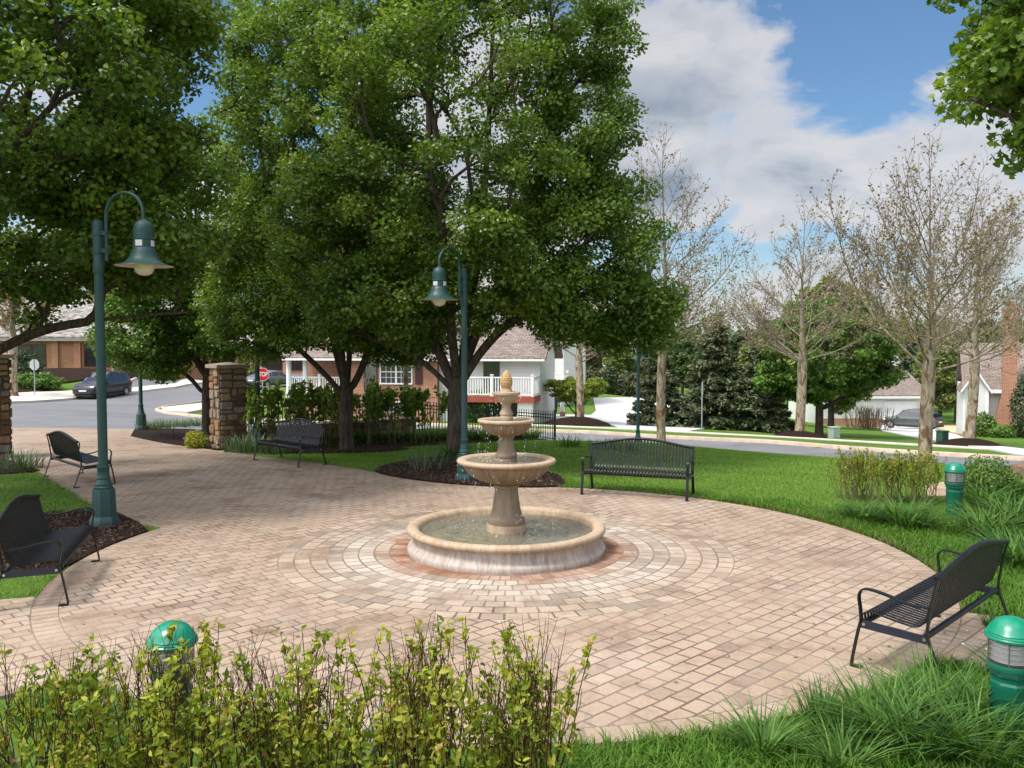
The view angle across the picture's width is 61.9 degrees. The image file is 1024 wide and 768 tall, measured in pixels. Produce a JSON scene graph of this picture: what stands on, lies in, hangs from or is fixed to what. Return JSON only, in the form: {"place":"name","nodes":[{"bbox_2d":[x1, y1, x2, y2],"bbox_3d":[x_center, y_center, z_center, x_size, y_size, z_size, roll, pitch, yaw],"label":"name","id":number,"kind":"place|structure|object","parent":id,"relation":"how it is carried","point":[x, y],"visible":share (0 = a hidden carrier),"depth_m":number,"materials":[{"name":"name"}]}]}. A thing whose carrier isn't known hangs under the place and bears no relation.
{"place":"outdoors","nodes":[
{"label":"outdoors","id":0,"kind":"place"},
{"bbox_2d":[10,379,201,403],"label":"pavement","id":1,"kind":"structure","parent":0,"point":[37,397],"depth_m":60.69,"materials":[{"name":"concrete"}]},
{"bbox_2d":[0,428,995,748],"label":"plaza paving","id":2,"kind":"structure","parent":0,"point":[310,562],"depth_m":8.72,"materials":[{"name":"brick"}]},
{"bbox_2d":[0,494,99,606],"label":"park bench","id":3,"kind":"object","parent":2,"relation":"on","point":[51,545],"visible":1,"depth_m":8.77,"materials":[{"name":"metal"}]},
{"bbox_2d":[44,431,115,487],"bbox_3d":[-8.049,1.317,15.830,0.697,0.936,1.805,-3,4,-44],"label":"park bench","id":4,"kind":"object","parent":2,"relation":"on","point":[58,440],"visible":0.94,"depth_m":15.58,"materials":[{"name":"metal"}]},
{"bbox_2d":[253,418,326,467],"bbox_3d":[-4.781,1.219,18.326,1.805,0.935,0.697,3,4,44],"label":"park bench","id":5,"kind":"object","parent":2,"relation":"on","point":[300,445],"visible":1,"depth_m":18.32,"materials":[{"name":"metal"}]},
{"bbox_2d":[407,370,605,574],"bbox_3d":[-0.070,0.935,10.555,2.454,2.220,2.454,0,3,0],"label":"fountain","id":6,"kind":"object","parent":2,"relation":"on","point":[506,533],"visible":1,"depth_m":10.35,"materials":[{"name":"stone"}]},
{"bbox_2d":[580,437,694,500],"bbox_3d":[2.119,1.399,14.380,1.805,0.935,0.697,1,3,21],"label":"park bench","id":7,"kind":"object","parent":2,"relation":"on","point":[645,473],"visible":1,"depth_m":14.46,"materials":[{"name":"metal"}]},
{"bbox_2d":[850,539,1009,689],"bbox_3d":[3.549,1.740,7.111,0.697,0.935,1.805,3,4,45],"label":"park bench","id":8,"kind":"object","parent":2,"relation":"on","point":[970,570],"visible":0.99,"depth_m":6.78,"materials":[{"name":"metal"}]},
{"bbox_2d":[0,351,1023,767],"bbox_3d":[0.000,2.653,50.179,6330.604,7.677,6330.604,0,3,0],"label":"ground","id":9,"kind":"structure","parent":0,"point":[846,433],"depth_m":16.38,"materials":[{"name":"plant"}]},
{"bbox_2d":[0,353,13,457],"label":"stone pillar","id":10,"kind":"structure","parent":9,"relation":"on","point":[6,431],"depth_m":19.12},
{"bbox_2d":[0,458,39,474],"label":"mulch bed","id":11,"kind":"object","parent":9,"relation":"on","point":[16,470],"visible":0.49,"depth_m":16.95,"materials":[{"name":"brown soil"}]},
{"bbox_2d":[0,445,55,469],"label":"daffodil leaves","id":12,"kind":"object","parent":11,"relation":"on","point":[20,464],"visible":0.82,"depth_m":17.42,"materials":[{"name":"green plant"}]},
{"bbox_2d":[0,289,58,395],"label":"sycamore tree","id":13,"kind":"object","parent":9,"relation":"on","point":[4,319],"visible":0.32,"depth_m":58.22,"materials":[{"name":"green plant"}]},
{"bbox_2d":[0,632,126,767],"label":"spring shrub","id":14,"kind":"object","parent":9,"relation":"on","point":[33,715],"visible":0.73,"depth_m":4.44,"materials":[{"name":"green plant"}]},
{"bbox_2d":[0,511,147,571],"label":"mulch bed","id":15,"kind":"object","parent":9,"relation":"on","point":[75,558],"visible":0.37,"depth_m":11.18,"materials":[{"name":"soil"}]},
{"bbox_2d":[89,191,173,526],"bbox_3d":[-5.255,-0.330,11.716,1.295,4.601,0.762,1,3,14],"label":"lamp post","id":16,"kind":"object","parent":15,"relation":"on","point":[143,259],"visible":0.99,"depth_m":11.75,"materials":[{"name":"metal"}]},
{"bbox_2d":[18,368,175,392],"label":"mulch bed","id":17,"kind":"object","parent":9,"relation":"on","point":[71,375],"visible":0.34,"depth_m":68.40,"materials":[{"name":"brown soil"}]},
{"bbox_2d":[17,347,44,375],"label":"bank shrub","id":18,"kind":"object","parent":17,"relation":"on","point":[24,360],"visible":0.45,"depth_m":65.58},
{"bbox_2d":[17,371,66,388],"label":"bank shrub","id":19,"kind":"object","parent":17,"relation":"on","point":[27,381],"visible":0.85,"depth_m":63.45,"materials":[{"name":"green plant"}]},
{"bbox_2d":[0,298,210,379],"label":"brick office","id":20,"kind":"structure","parent":9,"relation":"on","point":[67,348],"depth_m":72.62,"materials":[{"name":"brown"}]},
{"bbox_2d":[0,0,242,354],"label":"pear tree","id":21,"kind":"object","parent":9,"relation":"on","point":[114,137],"visible":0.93,"depth_m":13.45,"materials":[{"name":"green plant"}]},
{"bbox_2d":[56,616,248,767],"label":"spring shrub","id":22,"kind":"object","parent":9,"relation":"on","point":[154,734],"visible":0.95,"depth_m":4.41,"materials":[{"name":"green plant"}]},
{"bbox_2d":[146,620,198,750],"bbox_3d":[-2.150,1.925,5.416,0.312,0.847,0.312,0,3,0],"label":"bollard light","id":23,"kind":"object","parent":9,"relation":"on","point":[185,630],"visible":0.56,"depth_m":5.32,"materials":[{"name":"green metal"}]},
{"bbox_2d":[132,428,248,450],"bbox_3d":[-9.740,1.702,25.420,2.786,0.584,9.946,-1,3,-27],"label":"mulch bed","id":24,"kind":"object","parent":9,"relation":"on","point":[163,435],"visible":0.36,"depth_m":25.70,"materials":[{"name":"brown soil"}]},
{"bbox_2d":[123,322,146,428],"bbox_3d":[-12.647,-0.816,28.322,1.295,4.601,0.762,2,3,30],"label":"lamp post","id":25,"kind":"object","parent":24,"relation":"on","point":[140,416],"visible":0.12,"depth_m":28.08,"materials":[{"name":"metal"}]},
{"bbox_2d":[79,123,282,437],"bbox_3d":[-9.548,-2.909,25.161,6.614,9.297,5.996,0,3,0],"label":"pear tree","id":26,"kind":"object","parent":24,"relation":"on","point":[176,343],"visible":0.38,"depth_m":24.31,"materials":[{"name":"green plant"}]},
{"bbox_2d":[205,362,249,447],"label":"stone pillar","id":27,"kind":"structure","parent":9,"relation":"on","point":[227,390],"depth_m":21.51,"materials":[{"name":"stone"}]},
{"bbox_2d":[217,433,266,452],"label":"daffodil leaves","id":28,"kind":"object","parent":9,"relation":"on","point":[237,449],"visible":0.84,"depth_m":20.48,"materials":[{"name":"green plant"}]},
{"bbox_2d":[218,334,302,373],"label":"brick office","id":29,"kind":"structure","parent":9,"relation":"on","point":[296,366],"depth_m":97.72,"materials":[{"name":"brown"}]},
{"bbox_2d":[187,623,387,767],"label":"spring shrub","id":30,"kind":"object","parent":9,"relation":"on","point":[290,729],"visible":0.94,"depth_m":4.34,"materials":[{"name":"green plant"}]},
{"bbox_2d":[252,417,415,444],"bbox_3d":[-4.801,1.378,23.788,4.880,0.680,0.460,-2,3,-39],"label":"hedge","id":31,"kind":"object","parent":9,"relation":"on","point":[400,422],"depth_m":23.86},
{"bbox_2d":[286,667,415,767],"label":"strap leaf clump","id":32,"kind":"object","parent":9,"relation":"on","point":[371,753],"visible":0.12,"depth_m":5.07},
{"bbox_2d":[254,438,546,453],"bbox_3d":[-2.228,1.811,23.694,9.887,0.708,3.332,-2,3,-40],"label":"mulch bed","id":33,"kind":"object","parent":9,"relation":"on","point":[384,449],"visible":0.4,"depth_m":21.71,"materials":[{"name":"brown soil"}]},
{"bbox_2d":[242,379,283,442],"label":"leggy hedge","id":34,"kind":"object","parent":33,"relation":"on","point":[270,397],"visible":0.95,"depth_m":21.56,"materials":[{"name":"green plant"}]},
{"bbox_2d":[0,438,564,567],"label":"wood chips","id":35,"kind":"object","parent":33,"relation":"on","point":[63,525],"visible":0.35,"depth_m":12.74,"materials":[{"name":"wood"}]},
{"bbox_2d":[280,379,319,444],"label":"leggy hedge","id":36,"kind":"object","parent":33,"relation":"on","point":[299,397],"visible":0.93,"depth_m":22.10,"materials":[{"name":"green plant"}]},
{"bbox_2d":[307,383,339,445],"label":"leggy hedge","id":37,"kind":"object","parent":33,"relation":"on","point":[327,398],"visible":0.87,"depth_m":22.25,"materials":[{"name":"green plant"}]},
{"bbox_2d":[187,0,468,449],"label":"pear tree","id":38,"kind":"object","parent":33,"relation":"on","point":[278,321],"visible":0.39,"depth_m":19.87,"materials":[{"name":"green plant"}]},
{"bbox_2d":[333,382,385,444],"bbox_3d":[-4.102,0.788,23.065,1.326,1.742,1.225,1,3,18],"label":"leggy hedge","id":39,"kind":"object","parent":33,"relation":"on","point":[367,397],"visible":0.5,"depth_m":22.85,"materials":[{"name":"green plant"}]},
{"bbox_2d":[365,381,413,443],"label":"leggy hedge","id":40,"kind":"object","parent":33,"relation":"on","point":[388,397],"visible":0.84,"depth_m":23.20,"materials":[{"name":"green plant"}]},
{"bbox_2d":[396,385,447,442],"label":"leggy hedge","id":41,"kind":"object","parent":33,"relation":"on","point":[418,398],"visible":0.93,"depth_m":23.60,"materials":[{"name":"green plant"}]},
{"bbox_2d":[254,397,555,439],"bbox_3d":[-2.619,1.244,25.571,10.582,2.008,0.064,-2,3,-39],"label":"iron fence","id":42,"kind":"object","parent":9,"relation":"on","point":[487,413],"visible":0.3,"depth_m":27.08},
{"bbox_2d":[281,319,562,423],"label":"brick house","id":43,"kind":"structure","parent":9,"relation":"on","point":[523,358],"depth_m":46.57,"materials":[{"name":"paint"}]},
{"bbox_2d":[380,361,412,384],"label":"window","id":44,"kind":"structure","parent":43,"relation":"in","point":[388,375],"depth_m":47.00,"materials":[{"name":"glass"}]},
{"bbox_2d":[483,361,499,392],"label":"patio door","id":45,"kind":"structure","parent":43,"relation":"in","point":[489,367],"depth_m":46.21,"materials":[{"name":"grey"}]},
{"bbox_2d":[340,610,595,767],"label":"spring shrub","id":46,"kind":"object","parent":9,"relation":"on","point":[419,722],"visible":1,"depth_m":4.37,"materials":[{"name":"green plant"}]},
{"bbox_2d":[375,456,564,487],"bbox_3d":[-1.034,1.828,17.018,3.172,0.230,4.764,-1,3,-21],"label":"mulch bed","id":47,"kind":"object","parent":9,"relation":"on","point":[446,480],"visible":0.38,"depth_m":16.18,"materials":[{"name":"brown wood"}]},
{"bbox_2d":[419,247,473,480],"bbox_3d":[-1.141,-0.330,15.417,0.705,4.256,1.198,2,3,38],"label":"lamp post","id":48,"kind":"object","parent":47,"relation":"on","point":[439,295],"visible":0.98,"depth_m":15.67,"materials":[{"name":"metal"}]},
{"bbox_2d":[253,0,693,461],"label":"pear tree","id":49,"kind":"object","parent":47,"relation":"on","point":[541,295],"visible":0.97,"depth_m":16.86,"materials":[{"name":"green plant"}]},
{"bbox_2d":[468,388,501,422],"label":"round shrub","id":50,"kind":"object","parent":9,"relation":"on","point":[482,404],"visible":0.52,"depth_m":44.99,"materials":[{"name":"green plant"}]},
{"bbox_2d":[0,428,1023,598],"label":"lawn grass","id":51,"kind":"structure","parent":9,"relation":"on","point":[544,443],"depth_m":17.26,"materials":[{"name":"plant"}]},
{"bbox_2d":[555,341,585,406],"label":"deck house","id":52,"kind":"structure","parent":9,"relation":"on","point":[564,367],"depth_m":61.52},
{"bbox_2d":[544,376,608,415],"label":"lime shrub","id":53,"kind":"object","parent":9,"relation":"on","point":[562,390],"visible":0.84,"depth_m":46.54,"materials":[{"name":"green plant"}]},
{"bbox_2d":[544,416,611,425],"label":"mulch mound","id":54,"kind":"object","parent":9,"relation":"on","point":[576,421],"visible":0.86,"depth_m":43.57,"materials":[{"name":"brown soil"}]},
{"bbox_2d":[543,301,612,416],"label":"sycamore tree","id":55,"kind":"object","parent":54,"relation":"on","point":[578,356],"visible":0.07,"depth_m":44.37,"materials":[{"name":"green plant"}]},
{"bbox_2d":[602,347,635,374],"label":"distant tree","id":56,"kind":"object","parent":9,"relation":"on","point":[624,362],"visible":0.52,"depth_m":116.70,"materials":[{"name":"green plant"}]},
{"bbox_2d":[629,342,647,441],"bbox_3d":[4.260,0.249,28.731,0.655,3.957,1.114,0,3,10],"label":"lamp post","id":57,"kind":"object","parent":9,"relation":"on","point":[638,360],"visible":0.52,"depth_m":28.33,"materials":[{"name":"metal"}]},
{"bbox_2d":[626,341,688,426],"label":"spruce tree","id":58,"kind":"object","parent":9,"relation":"on","point":[648,395],"visible":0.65,"depth_m":45.02,"materials":[{"name":"green plant"}]},
{"bbox_2d":[580,122,755,442],"bbox_3d":[4.615,-2.850,25.621,5.349,9.874,5.693,2,3,39],"label":"sycamore tree","id":59,"kind":"object","parent":9,"relation":"on","point":[660,397],"visible":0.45,"depth_m":25.39,"materials":[{"name":"beige plant"}]},
{"bbox_2d":[666,334,704,394],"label":"distant tree","id":60,"kind":"object","parent":9,"relation":"on","point":[682,361],"visible":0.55,"depth_m":110.42,"materials":[{"name":"green plant"}]},
{"bbox_2d":[675,309,754,430],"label":"spruce tree","id":61,"kind":"object","parent":9,"relation":"on","point":[719,392],"visible":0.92,"depth_m":43.88,"materials":[{"name":"green plant"}]},
{"bbox_2d":[447,607,1023,767],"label":"rough grass","id":62,"kind":"structure","parent":9,"relation":"on","point":[656,756],"depth_m":5.23,"materials":[{"name":"plant"}]},
{"bbox_2d":[723,337,794,432],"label":"spruce tree","id":63,"kind":"object","parent":9,"relation":"on","point":[771,413],"visible":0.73,"depth_m":42.96,"materials":[{"name":"green plant"}]},
{"bbox_2d":[681,686,842,762],"bbox_3d":[1.617,2.152,5.343,1.120,0.320,1.025,0,3,0],"label":"daylily","id":64,"kind":"object","parent":9,"relation":"on","point":[771,734],"visible":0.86,"depth_m":5.36,"materials":[{"name":"green plant"}]},
{"bbox_2d":[773,431,827,437],"bbox_3d":[12.395,2.215,36.742,2.426,0.426,2.564,0,3,0],"label":"mulch mound","id":65,"kind":"object","parent":9,"relation":"on","point":[801,434],"visible":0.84,"depth_m":36.10,"materials":[{"name":"brown soil"}]},
{"bbox_2d":[713,195,895,430],"bbox_3d":[12.332,-2.968,36.634,7.976,10.749,7.235,0,3,0],"label":"sycamore tree","id":66,"kind":"object","parent":65,"relation":"on","point":[761,325],"visible":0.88,"depth_m":36.32,"materials":[{"name":"beige plant"}]},
{"bbox_2d":[644,311,1002,362],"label":"woodland","id":67,"kind":"object","parent":9,"relation":"on","point":[697,333],"visible":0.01,"depth_m":250.53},
{"bbox_2d":[792,674,860,732],"bbox_3d":[2.023,2.121,5.577,0.580,0.361,0.530,-1,3,-27],"label":"daylily","id":68,"kind":"object","parent":9,"relation":"on","point":[824,718],"visible":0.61,"depth_m":5.65,"materials":[{"name":"green plant"}]},
{"bbox_2d":[751,296,909,434],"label":"shade tree","id":69,"kind":"object","parent":9,"relation":"on","point":[847,378],"visible":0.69,"depth_m":40.78,"materials":[{"name":"green plant"}]},
{"bbox_2d":[777,275,889,427],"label":"lime tree","id":70,"kind":"object","parent":9,"relation":"on","point":[846,405],"visible":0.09,"depth_m":55.06,"materials":[{"name":"green plant"}]},
{"bbox_2d":[775,701,922,767],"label":"daylily","id":71,"kind":"object","parent":9,"relation":"on","point":[836,747],"visible":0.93,"depth_m":5.16,"materials":[{"name":"green plant"}]},
{"bbox_2d":[824,446,882,501],"bbox_3d":[5.563,1.471,13.992,0.888,0.858,0.758,0,3,0],"label":"twiggy hedge","id":72,"kind":"object","parent":9,"relation":"on","point":[848,468],"visible":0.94,"depth_m":13.92,"materials":[{"name":"green plant"}]},
{"bbox_2d":[788,370,920,426],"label":"garage house","id":73,"kind":"structure","parent":9,"relation":"on","point":[902,395],"depth_m":81.12,"materials":[{"name":"paint"}]},
{"bbox_2d":[821,495,924,521],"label":"daylily","id":74,"kind":"object","parent":9,"relation":"on","point":[863,517],"visible":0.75,"depth_m":12.45,"materials":[{"name":"green plant"}]},
{"bbox_2d":[852,448,908,503],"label":"twiggy hedge","id":75,"kind":"object","parent":9,"relation":"on","point":[888,475],"visible":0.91,"depth_m":13.65,"materials":[{"name":"green plant"}]},
{"bbox_2d":[760,651,1018,750],"bbox_3d":[2.314,2.075,5.482,1.615,0.461,1.512,0,3,0],"label":"daylily","id":76,"kind":"object","parent":9,"relation":"on","point":[867,713],"visible":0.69,"depth_m":5.55,"materials":[{"name":"green plant"}]},
{"bbox_2d":[845,490,972,529],"bbox_3d":[5.506,1.760,12.018,1.915,0.479,2.279,1,3,27],"label":"daylily","id":77,"kind":"object","parent":9,"relation":"on","point":[905,519],"visible":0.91,"depth_m":11.91,"materials":[{"name":"green plant"}]},
{"bbox_2d":[796,660,1023,767],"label":"daylily","id":78,"kind":"object","parent":9,"relation":"on","point":[927,746],"visible":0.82,"depth_m":5.30,"materials":[{"name":"green plant"}]},
{"bbox_2d":[891,448,947,503],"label":"twiggy hedge","id":79,"kind":"object","parent":9,"relation":"on","point":[923,462],"visible":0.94,"depth_m":13.56,"materials":[{"name":"green plant"}]},
{"bbox_2d":[832,638,1020,727],"bbox_3d":[2.933,2.049,5.869,1.452,0.478,1.461,-1,3,-14],"label":"daylily","id":80,"kind":"object","parent":9,"relation":"on","point":[967,676],"visible":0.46,"depth_m":5.95,"materials":[{"name":"green plant"}]},
{"bbox_2d":[910,339,958,415],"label":"distant tree","id":81,"kind":"object","parent":9,"relation":"on","point":[945,378],"visible":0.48,"depth_m":84.43,"materials":[{"name":"green plant"}]},
{"bbox_2d":[873,667,1023,767],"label":"daylily","id":82,"kind":"object","parent":9,"relation":"on","point":[1001,739],"visible":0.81,"depth_m":5.20,"materials":[{"name":"green plant"}]},
{"bbox_2d":[875,653,1023,747],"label":"daylily","id":83,"kind":"object","parent":9,"relation":"on","point":[982,713],"visible":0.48,"depth_m":5.61,"materials":[{"name":"green plant"}]},
{"bbox_2d":[943,462,966,515],"bbox_3d":[6.580,1.583,12.688,0.312,0.847,0.312,-2,3,-30],"label":"bollard light","id":84,"kind":"object","parent":9,"relation":"on","point":[954,481],"visible":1,"depth_m":12.60,"materials":[{"name":"green metal"}]},
{"bbox_2d":[908,498,1023,537],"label":"daylily","id":85,"kind":"object","parent":9,"relation":"on","point":[970,520],"visible":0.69,"depth_m":11.46,"materials":[{"name":"green plant"}]},
{"bbox_2d":[933,438,1003,445],"bbox_3d":[17.914,2.315,33.368,2.748,0.435,2.586,0,3,0],"label":"mulch mound","id":86,"kind":"object","parent":9,"relation":"on","point":[966,442],"visible":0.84,"depth_m":32.75,"materials":[{"name":"brown soil"}]},
{"bbox_2d":[841,175,1023,437],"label":"sycamore tree","id":87,"kind":"object","parent":86,"relation":"on","point":[972,401],"visible":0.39,"depth_m":33.03,"materials":[{"name":"beige plant"}]},
{"bbox_2d":[925,474,1023,507],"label":"daylily","id":88,"kind":"object","parent":9,"relation":"on","point":[977,492],"visible":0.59,"depth_m":13.39,"materials":[{"name":"green plant"}]},
{"bbox_2d":[926,0,1023,179],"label":"maple tree","id":89,"kind":"object","parent":9,"relation":"on","point":[992,71],"visible":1,"depth_m":8.96,"materials":[{"name":"green plant"}]},
{"bbox_2d":[931,519,1023,568],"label":"daylily","id":90,"kind":"object","parent":9,"relation":"on","point":[1014,548],"visible":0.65,"depth_m":10.12,"materials":[{"name":"green plant"}]},
{"bbox_2d":[944,489,1023,526],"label":"daylily","id":91,"kind":"object","parent":9,"relation":"on","point":[1018,512],"visible":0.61,"depth_m":12.30,"materials":[{"name":"green plant"}]},
{"bbox_2d":[976,410,997,436],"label":"house shrub","id":92,"kind":"object","parent":9,"relation":"on","point":[984,420],"visible":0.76,"depth_m":46.34,"materials":[{"name":"green plant"}]},
{"bbox_2d":[955,302,1023,435],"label":"chimney house","id":93,"kind":"structure","parent":9,"relation":"on","point":[996,390],"depth_m":48.16,"materials":[{"name":"paint"}]},
{"bbox_2d":[962,453,1023,497],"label":"boxwood","id":94,"kind":"object","parent":9,"relation":"on","point":[1009,475],"visible":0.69,"depth_m":13.89,"materials":[{"name":"green plant"}]},
{"bbox_2d":[986,424,1017,437],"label":"house shrub","id":95,"kind":"object","parent":9,"relation":"on","point":[1002,431],"visible":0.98,"depth_m":45.10,"materials":[{"name":"green plant"}]},
{"bbox_2d":[984,615,1023,734],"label":"bollard light","id":96,"kind":"object","parent":9,"relation":"on","point":[1004,635],"visible":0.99,"depth_m":5.43,"materials":[{"name":"green metal"}]},
{"bbox_2d":[1007,374,1023,437],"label":"house shrub","id":97,"kind":"object","parent":9,"relation":"on","point":[1018,419],"visible":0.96,"depth_m":45.22,"materials":[{"name":"green plant"}]},
{"bbox_2d":[0,0,1023,334],"label":"sky","id":98,"kind":"structure","parent":0,"point":[765,100],"materials":[{"name":"blue"}]},
{"bbox_2d":[10,373,1021,467],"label":"street","id":99,"kind":"structure","parent":0,"point":[122,410],"depth_m":41.03,"materials":[{"name":"asphalt"}]},
{"bbox_2d":[72,370,132,397],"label":"parked car","id":100,"kind":"object","parent":99,"relation":"on","point":[121,383],"visible":0.66,"depth_m":59.74,"materials":[{"name":"black paint"}]},
{"bbox_2d":[155,385,1023,460],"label":"kerb","id":101,"kind":"structure","parent":99,"relation":"on","point":[870,449],"depth_m":33.35,"materials":[{"name":"concrete"}]},
{"bbox_2d":[551,397,710,431],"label":"driveway","id":102,"kind":"structure","parent":0,"point":[613,411],"depth_m":54.67,"materials":[{"name":"concrete"}]},
{"bbox_2d":[532,424,986,449],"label":"sidewalk","id":103,"kind":"structure","parent":0,"point":[914,444],"depth_m":35.09,"materials":[{"name":"concrete"}]},
{"bbox_2d":[801,492,1023,574],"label":"rough grass","id":104,"kind":"structure","parent":0,"point":[953,529],"depth_m":11.85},
{"bbox_2d":[878,427,1023,455],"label":"driveway","id":105,"kind":"structure","parent":0,"point":[911,432],"depth_m":44.03,"materials":[{"name":"concrete"}]},
{"bbox_2d":[882,408,943,428],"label":"parked car","id":106,"kind":"object","parent":105,"relation":"on","point":[907,418],"visible":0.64,"depth_m":75.99,"materials":[{"name":"metal"}]},
{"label":"mulch mound","id":107,"kind":"structure","parent":0,"visible":0},
{"bbox_2d":[810,123,1023,461],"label":"sycamore tree","id":108,"kind":"object","parent":107,"relation":"on","point":[927,396],"visible":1,"depth_m":21.31,"materials":[{"name":"beige plant"}]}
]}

